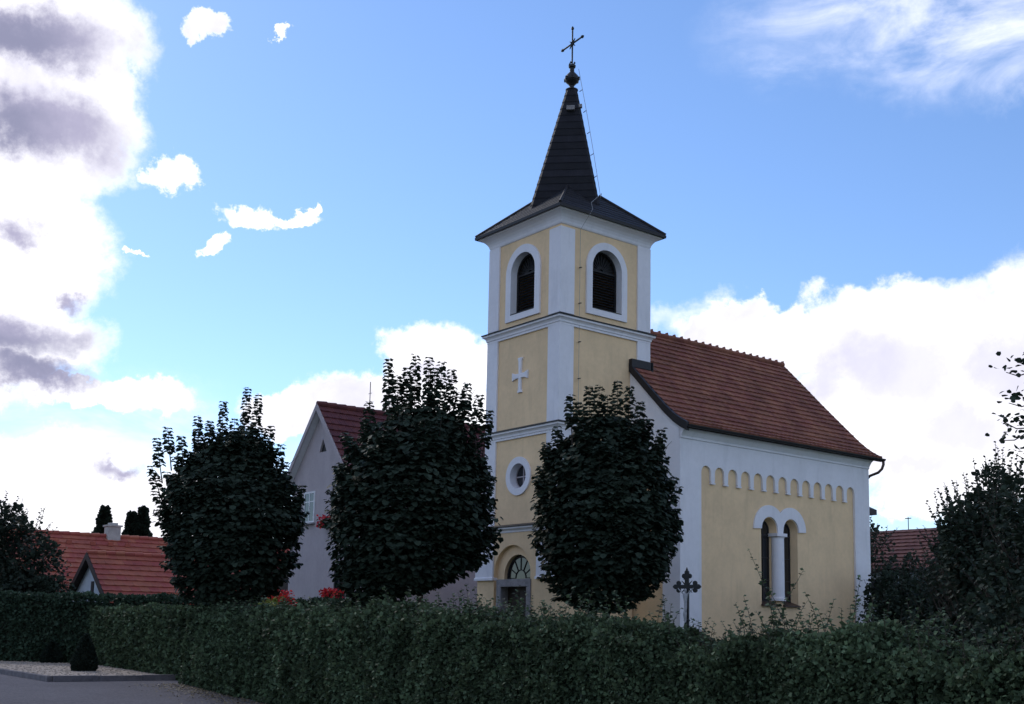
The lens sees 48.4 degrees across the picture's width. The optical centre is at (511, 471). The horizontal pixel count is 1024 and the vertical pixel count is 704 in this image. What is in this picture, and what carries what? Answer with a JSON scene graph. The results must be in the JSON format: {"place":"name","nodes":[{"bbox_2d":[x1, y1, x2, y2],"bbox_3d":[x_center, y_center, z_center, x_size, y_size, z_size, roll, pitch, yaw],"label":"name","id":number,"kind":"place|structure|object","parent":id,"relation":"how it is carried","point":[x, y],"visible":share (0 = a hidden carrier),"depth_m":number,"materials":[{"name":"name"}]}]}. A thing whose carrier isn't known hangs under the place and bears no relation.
{"place":"outdoors","nodes":[
{"label":"outdoors","id":0,"kind":"place"},
{"bbox_2d":[0,660,162,675],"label":"gravel bed","id":1,"kind":"object","parent":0,"point":[57,667],"visible":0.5,"depth_m":34.03,"materials":[{"name":"beige gravel"}]},
{"bbox_2d":[39,640,63,662],"bbox_3d":[-15.780,6.185,39.058,0.793,0.818,0.805,7,-10,-38],"label":"topiary cone","id":2,"kind":"object","parent":1,"relation":"on","point":[51,653],"visible":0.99,"depth_m":38.84,"materials":[{"name":"green plant"}]},
{"bbox_2d":[70,633,98,670],"bbox_3d":[-12.617,5.345,33.648,0.830,1.155,0.827,7,-10,-38],"label":"topiary cone","id":3,"kind":"object","parent":1,"relation":"on","point":[84,657],"visible":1,"depth_m":33.43,"materials":[{"name":"green plant"}]},
{"bbox_2d":[84,602,207,679],"bbox_3d":[-12.967,5.458,37.598,1.258,2.262,15.805,6,-9,-34],"label":"hedge","id":4,"kind":"object","parent":1,"relation":"on","point":[148,637],"visible":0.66,"depth_m":34.09,"materials":[{"name":"green plant"}]},
{"bbox_2d":[0,674,268,703],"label":"forecourt paving","id":5,"kind":"structure","parent":0,"point":[16,690],"depth_m":25.13,"materials":[{"name":"grey asphalt"}]},
{"bbox_2d":[129,683,267,703],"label":"leaf litter","id":6,"kind":"object","parent":5,"relation":"on","point":[205,691],"visible":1,"depth_m":25.12,"materials":[{"name":"brown plant"}]},
{"bbox_2d":[6,523,289,605],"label":"house","id":7,"kind":"structure","parent":0,"point":[112,559],"depth_m":52.55,"materials":[{"name":"red tile"}]},
{"bbox_2d":[91,581,93,591],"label":"gable window","id":8,"kind":"structure","parent":7,"relation":"in","point":[92,582],"depth_m":51.26,"materials":[{"name":"black glass"}]},
{"bbox_2d":[272,568,287,596],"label":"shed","id":9,"kind":"structure","parent":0,"point":[284,587],"depth_m":44.06,"materials":[{"name":"wood"}]},
{"bbox_2d":[287,382,484,612],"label":"house","id":10,"kind":"structure","parent":0,"point":[319,454],"depth_m":42.06,"materials":[{"name":"grey paint"}]},
{"bbox_2d":[303,491,315,524],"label":"window","id":11,"kind":"structure","parent":10,"relation":"in","point":[309,503],"depth_m":42.19,"materials":[{"name":"white glass"}]},
{"bbox_2d":[316,514,330,528],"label":"flower box","id":12,"kind":"object","parent":10,"relation":"attached to","point":[323,517],"visible":0.26,"depth_m":40.68,"materials":[{"name":"red plant"}]},
{"bbox_2d":[319,587,344,599],"bbox_3d":[-6.297,4.291,39.817,0.520,0.584,1.232,7,-10,-38],"label":"flower box","id":13,"kind":"object","parent":10,"relation":"attached to","point":[329,592],"visible":0.63,"depth_m":39.66,"materials":[{"name":"red plant"}]},
{"bbox_2d":[333,571,342,594],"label":"window","id":14,"kind":"structure","parent":10,"relation":"in","point":[337,581],"depth_m":40.08,"materials":[{"name":"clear glass"}]},
{"bbox_2d":[0,0,1023,536],"label":"sky","id":15,"kind":"structure","parent":0,"point":[203,202],"materials":[{"name":"blue"}]},
{"bbox_2d":[474,26,885,641],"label":"church","id":16,"kind":"structure","parent":0,"point":[770,462],"depth_m":34.74,"materials":[{"name":"yellow paint"}]},
{"bbox_2d":[496,555,530,619],"bbox_3d":[0.145,4.160,33.385,0.340,3.450,1.620,7,-10,-38],"label":"doorway","id":17,"kind":"structure","parent":16,"relation":"in","point":[519,573],"depth_m":33.64,"materials":[{"name":"grey stone"}]},
{"bbox_2d":[506,457,530,494],"bbox_3d":[0.274,0.145,34.020,0.275,1.160,1.160,7,-10,-38],"label":"round window","id":18,"kind":"structure","parent":16,"relation":"in","point":[518,473],"depth_m":34.13,"materials":[{"name":"white paint"}]},
{"bbox_2d":[505,244,541,323],"bbox_3d":[0.459,-5.781,34.801,0.380,2.320,1.660,7,-10,-38],"label":"belfry window","id":19,"kind":"structure","parent":16,"relation":"in","point":[532,266],"depth_m":35.04,"materials":[{"name":"white paint"}]},
{"bbox_2d":[585,243,626,322],"bbox_3d":[2.776,-5.764,34.585,1.660,2.320,0.380,7,-10,-38],"label":"belfry window","id":20,"kind":"structure","parent":16,"relation":"in","point":[596,263],"depth_m":34.74,"materials":[{"name":"white paint"}]},
{"bbox_2d":[753,505,805,607],"bbox_3d":[8.235,2.635,35.269,2.510,3.098,0.477,7,-10,-38],"label":"twin window","id":21,"kind":"structure","parent":16,"relation":"in","point":[780,545],"depth_m":35.16,"materials":[{"name":"white paint"}]},
{"bbox_2d":[870,517,938,610],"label":"house","id":22,"kind":"structure","parent":0,"point":[906,541],"depth_m":49.10,"materials":[{"name":"red tile"}]},
{"label":"ground","id":23,"kind":"structure","parent":0,"visible":0},
{"bbox_2d":[0,491,71,592],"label":"broadleaf tree","id":24,"kind":"object","parent":23,"relation":"on","point":[14,571],"visible":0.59,"depth_m":46.09,"materials":[{"name":"green plant"}]},
{"bbox_2d":[13,573,75,601],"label":"shrub","id":25,"kind":"object","parent":23,"relation":"on","point":[42,584],"visible":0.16,"depth_m":45.45,"materials":[{"name":"green plant"}]},
{"bbox_2d":[0,668,177,681],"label":"kerb","id":26,"kind":"structure","parent":23,"relation":"on","point":[48,678],"depth_m":30.23,"materials":[{"name":"concrete"}]},
{"bbox_2d":[91,504,112,533],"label":"conifer","id":27,"kind":"object","parent":23,"relation":"on","point":[104,516],"visible":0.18,"depth_m":67.71,"materials":[{"name":"green plant"}]},
{"bbox_2d":[121,510,137,535],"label":"conifer","id":28,"kind":"object","parent":23,"relation":"on","point":[130,523],"visible":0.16,"depth_m":70.04,"materials":[{"name":"green plant"}]},
{"bbox_2d":[135,505,152,536],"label":"conifer","id":29,"kind":"object","parent":23,"relation":"on","point":[143,523],"visible":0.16,"depth_m":70.31,"materials":[{"name":"green plant"}]},
{"bbox_2d":[0,590,365,662],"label":"hedge","id":30,"kind":"object","parent":23,"relation":"on","point":[30,628],"visible":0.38,"depth_m":39.60,"materials":[{"name":"green plant"}]},
{"bbox_2d":[147,387,309,606],"bbox_3d":[-7.496,1.559,29.997,4.282,7.992,4.005,7,-10,-38],"label":"maple tree","id":31,"kind":"object","parent":23,"relation":"on","point":[226,493],"visible":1,"depth_m":29.21,"materials":[{"name":"green plant"}]},
{"bbox_2d":[258,596,286,606],"bbox_3d":[-7.469,5.049,35.419,1.289,2.538,1.253,7,-10,-38],"label":"garden bush","id":32,"kind":"object","parent":23,"relation":"on","point":[273,600],"visible":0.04,"depth_m":35.38,"materials":[{"name":"green plant"}]},
{"bbox_2d":[267,589,296,605],"bbox_3d":[-7.381,5.058,36.192,1.162,2.731,0.992,7,-10,-38],"label":"flowering shrub","id":33,"kind":"object","parent":23,"relation":"on","point":[286,596],"visible":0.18,"depth_m":36.40,"materials":[{"name":"red plant"}]},
{"bbox_2d":[319,354,503,608],"bbox_3d":[-2.365,1.224,27.025,4.397,8.058,4.450,7,-10,-38],"label":"maple tree","id":34,"kind":"object","parent":23,"relation":"on","point":[434,476],"visible":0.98,"depth_m":25.99,"materials":[{"name":"green plant"}]},
{"bbox_2d":[177,549,1023,703],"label":"hedge","id":35,"kind":"object","parent":23,"relation":"on","point":[383,651],"visible":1,"depth_m":12.80,"materials":[{"name":"green plant"}]},
{"bbox_2d":[527,380,683,618],"bbox_3d":[2.213,1.528,26.520,3.840,7.501,3.633,7,-10,-38],"label":"maple tree","id":36,"kind":"object","parent":23,"relation":"on","point":[614,524],"visible":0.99,"depth_m":25.59,"materials":[{"name":"green plant"}]},
{"bbox_2d":[673,568,700,625],"bbox_3d":[3.757,3.550,24.460,0.960,3.000,0.840,-5,-10,38],"label":"wayside cross","id":37,"kind":"object","parent":23,"relation":"on","point":[687,586],"visible":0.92,"depth_m":24.52,"materials":[{"name":"black metal"}]},
{"bbox_2d":[856,556,900,622],"bbox_3d":[11.844,4.691,35.767,1.956,4.175,2.283,0,-8,9],"label":"evergreen shrub","id":38,"kind":"object","parent":23,"relation":"on","point":[869,588],"visible":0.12,"depth_m":36.14,"materials":[{"name":"green plant"}]},
{"bbox_2d":[870,517,897,578],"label":"broadleaf tree","id":39,"kind":"object","parent":23,"relation":"on","point":[874,530],"visible":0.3,"depth_m":47.39,"materials":[{"name":"green plant"}]},
{"bbox_2d":[865,570,924,627],"bbox_3d":[10.480,4.395,31.042,1.994,3.430,1.906,7,-10,-38],"label":"evergreen shrub","id":40,"kind":"object","parent":23,"relation":"on","point":[897,606],"visible":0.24,"depth_m":30.92,"materials":[{"name":"green plant"}]},
{"bbox_2d":[871,548,931,620],"bbox_3d":[11.174,4.165,31.867,2.096,4.126,2.240,7,-10,-38],"label":"evergreen shrub","id":41,"kind":"object","parent":23,"relation":"on","point":[904,569],"visible":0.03,"depth_m":32.07,"materials":[{"name":"green plant"}]},
{"bbox_2d":[900,554,941,644],"bbox_3d":[10.388,3.755,27.846,1.724,3.836,1.862,-2,-8,19],"label":"evergreen shrub","id":42,"kind":"object","parent":23,"relation":"on","point":[917,591],"visible":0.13,"depth_m":27.80,"materials":[{"name":"green plant"}]},
{"bbox_2d":[918,509,966,640],"bbox_3d":[8.978,2.760,22.081,1.928,4.136,2.122,7,-10,-38],"label":"hazel bush","id":43,"kind":"object","parent":23,"relation":"on","point":[931,609],"visible":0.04,"depth_m":22.14,"materials":[{"name":"green plant"}]},
{"bbox_2d":[907,441,1023,645],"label":"hazel bush","id":44,"kind":"object","parent":23,"relation":"on","point":[962,528],"visible":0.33,"depth_m":19.01,"materials":[{"name":"green plant"}]},
{"bbox_2d":[931,472,1023,651],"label":"hazel bush","id":45,"kind":"object","parent":23,"relation":"on","point":[1001,559],"visible":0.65,"depth_m":16.19,"materials":[{"name":"green plant"}]},
{"bbox_2d":[985,351,1023,464],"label":"linden tree","id":46,"kind":"object","parent":23,"relation":"on","point":[1013,397],"visible":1,"depth_m":13.11,"materials":[{"name":"green plant"}]}
]}

